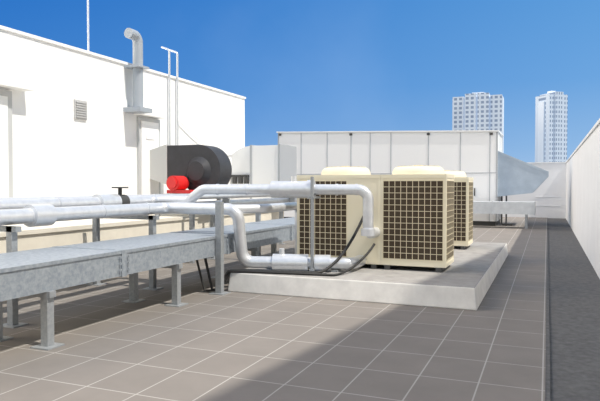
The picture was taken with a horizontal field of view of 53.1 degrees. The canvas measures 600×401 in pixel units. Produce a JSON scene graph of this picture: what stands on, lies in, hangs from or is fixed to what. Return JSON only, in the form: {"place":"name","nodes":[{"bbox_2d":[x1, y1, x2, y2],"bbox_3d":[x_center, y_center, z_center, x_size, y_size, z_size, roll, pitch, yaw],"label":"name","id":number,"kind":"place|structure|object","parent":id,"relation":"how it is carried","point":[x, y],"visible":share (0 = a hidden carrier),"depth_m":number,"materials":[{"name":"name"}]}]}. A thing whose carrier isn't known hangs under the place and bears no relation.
{"place":"outdoors","nodes":[
{"label":"outdoors","id":0,"kind":"place"},
{"bbox_2d":[87,0,88,50],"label":"lightning rod","id":1,"kind":"object","parent":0,"point":[87,25],"depth_m":15.05,"materials":[{"name":"white metal"}]},
{"bbox_2d":[0,217,546,400],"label":"ground","id":2,"kind":"structure","parent":0,"point":[202,345],"depth_m":5.85,"materials":[{"name":"tile"}]},
{"bbox_2d":[0,25,245,200],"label":"walls","id":3,"kind":"structure","parent":2,"relation":"on","point":[59,149],"depth_m":11.31,"materials":[{"name":"white paint"}]},
{"bbox_2d":[0,73,34,197],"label":"door","id":4,"kind":"structure","parent":3,"relation":"attached to","point":[4,176],"depth_m":9.50,"materials":[{"name":"white metal"}]},
{"bbox_2d":[74,99,86,119],"bbox_3d":[-4.045,-1.672,11.077,0.050,0.350,0.310,1,2,22],"label":"louvre vent","id":5,"kind":"object","parent":3,"relation":"attached to","point":[80,109],"visible":1,"depth_m":11.05,"materials":[{"name":"grey metal"}]},
{"bbox_2d":[123,64,151,113],"bbox_3d":[-3.330,-2.278,12.309,0.420,0.940,0.400,1,2,22],"label":"flue bracket","id":6,"kind":"object","parent":3,"relation":"attached to","point":[136,110],"visible":0.89,"depth_m":12.18,"materials":[{"name":"grey metal"}]},
{"bbox_2d":[124,28,142,106],"bbox_3d":[-3.359,-2.667,12.204,0.210,1.582,0.402,1,2,22],"label":"exhaust flue","id":7,"kind":"object","parent":6,"relation":"on","point":[134,36],"visible":0.9,"depth_m":12.21,"materials":[{"name":"grey metal"}]},
{"bbox_2d":[134,109,166,194],"bbox_3d":[-3.208,-0.822,12.906,0.220,2.260,0.850,1,2,22],"label":"door","id":8,"kind":"structure","parent":3,"relation":"in","point":[149,136],"depth_m":12.83,"materials":[{"name":"white metal"}]},
{"bbox_2d":[161,46,170,144],"bbox_3d":[-3.049,-2.102,13.647,0.240,2.821,0.042,1,2,22],"label":"conduit","id":9,"kind":"object","parent":3,"relation":"attached to","point":[165,48],"visible":0.86,"depth_m":13.59,"materials":[{"name":"metal"}]},
{"bbox_2d":[170,49,178,144],"bbox_3d":[-2.927,-2.109,13.943,0.240,2.821,0.042,1,2,22],"label":"conduit","id":10,"kind":"object","parent":3,"relation":"attached to","point":[176,52],"visible":0.8,"depth_m":13.88,"materials":[{"name":"metal"}]},
{"bbox_2d":[0,211,283,252],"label":"wall","id":11,"kind":"structure","parent":2,"relation":"on","point":[63,233],"depth_m":10.06,"materials":[{"name":"beige paint"}]},
{"bbox_2d":[231,144,296,199],"bbox_3d":[-1.154,-0.646,16.673,1.810,1.720,1.170,1,2,22],"label":"ventilation duct","id":12,"kind":"object","parent":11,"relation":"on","point":[260,164],"visible":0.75,"depth_m":16.12,"materials":[{"name":"white metal"}]},
{"bbox_2d":[179,121,233,153],"bbox_3d":[-2.206,-1.568,15.475,0.024,0.659,3.208,1,2,22],"label":"cable","id":13,"kind":"object","parent":12,"relation":"attached to","point":[199,140],"visible":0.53,"depth_m":14.65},
{"bbox_2d":[0,201,294,350],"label":"cable tray","id":14,"kind":"object","parent":2,"relation":"on","point":[43,274],"visible":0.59,"depth_m":6.96,"materials":[{"name":"metal"}]},
{"bbox_2d":[0,176,379,327],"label":"insulated pipes","id":15,"kind":"object","parent":2,"relation":"on","point":[49,211],"visible":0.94,"depth_m":8.82,"materials":[{"name":"metal"}]},
{"bbox_2d":[150,145,231,263],"bbox_3d":[-2.460,0.024,12.651,1.812,2.420,1.150,1,2,22],"label":"centrifugal fan","id":16,"kind":"object","parent":2,"relation":"on","point":[178,169],"visible":0.82,"depth_m":12.49},
{"bbox_2d":[228,242,507,309],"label":"concrete plinth","id":17,"kind":"structure","parent":2,"relation":"on","point":[464,280],"depth_m":8.29,"materials":[{"name":"grey concrete"}]},
{"bbox_2d":[297,166,382,268],"bbox_3d":[0.738,0.235,9.720,1.381,1.585,0.840,1,2,22],"label":"air conditioner outdoor unit","id":18,"kind":"object","parent":17,"relation":"on","point":[337,218],"visible":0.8,"depth_m":9.35,"materials":[{"name":"beige metal"}]},
{"bbox_2d":[380,165,454,272],"bbox_3d":[1.826,0.246,9.272,0.981,1.585,0.840,1,2,22],"label":"air conditioner outdoor unit","id":19,"kind":"object","parent":17,"relation":"on","point":[417,215],"visible":1,"depth_m":8.91,"materials":[{"name":"beige metal"}]},
{"bbox_2d":[444,170,472,249],"bbox_3d":[3.018,0.168,12.392,0.996,1.585,0.840,1,2,22],"label":"air conditioner outdoor unit","id":20,"kind":"object","parent":17,"relation":"on","point":[463,211],"visible":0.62,"depth_m":11.90,"materials":[{"name":"beige metal"}]},
{"bbox_2d":[276,130,502,225],"bbox_3d":[3.747,-1.048,25.748,9.270,3.910,2.600,1,2,22],"label":"air handling unit","id":21,"kind":"object","parent":2,"relation":"on","point":[473,154],"visible":0.55,"depth_m":24.15,"materials":[{"name":"grey metal"}]},
{"bbox_2d":[473,201,534,228],"bbox_3d":[7.130,0.507,22.174,2.900,0.980,0.830,1,2,22],"label":"air duct","id":22,"kind":"object","parent":2,"relation":"on","point":[503,207],"visible":0.58,"depth_m":21.65,"materials":[{"name":"metal"}]},
{"bbox_2d":[497,151,548,225],"bbox_3d":[8.841,-0.482,23.716,1.810,2.880,2.140,1,2,22],"label":"transition piece","id":23,"kind":"object","parent":2,"relation":"on","point":[516,176],"visible":0.95,"depth_m":22.83,"materials":[{"name":"metal"}]},
{"bbox_2d":[503,163,565,217],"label":"parapet wall","id":24,"kind":"structure","parent":2,"relation":"on","point":[548,195],"depth_m":28.94,"materials":[{"name":"paint"}]},
{"bbox_2d":[526,162,565,205],"bbox_3d":[10.700,-0.804,29.623,4.400,2.130,0.310,1,2,22],"label":"coping","id":25,"kind":"object","parent":24,"relation":"on","point":[543,162],"visible":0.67,"depth_m":29.03,"materials":[{"name":"paint"}]},
{"bbox_2d":[0,0,599,161],"bbox_3d":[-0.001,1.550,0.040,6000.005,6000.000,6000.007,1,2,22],"label":"sky","id":26,"kind":"structure","parent":0,"point":[345,65],"depth_m":2835.69,"materials":[{"name":"blue"}]},
{"bbox_2d":[452,92,503,152],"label":"high-rise building","id":27,"kind":"structure","parent":0,"point":[478,111],"depth_m":390.27,"materials":[{"name":"white concrete"}]},
{"bbox_2d":[535,91,567,161],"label":"high-rise building","id":28,"kind":"structure","parent":0,"point":[551,108],"depth_m":391.81,"materials":[{"name":"white concrete"}]},
{"bbox_2d":[545,218,599,400],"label":"strip","id":29,"kind":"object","parent":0,"point":[572,370],"depth_m":7.00,"materials":[{"name":"grey concrete"}]},
{"bbox_2d":[566,124,599,278],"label":"parapet wall","id":30,"kind":"structure","parent":0,"point":[583,191],"depth_m":13.59,"materials":[{"name":"paint"}]},
{"bbox_2d":[566,118,599,162],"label":"coping","id":31,"kind":"object","parent":30,"relation":"on","point":[597,123],"visible":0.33,"depth_m":13.44,"materials":[{"name":"paint"}]}
]}

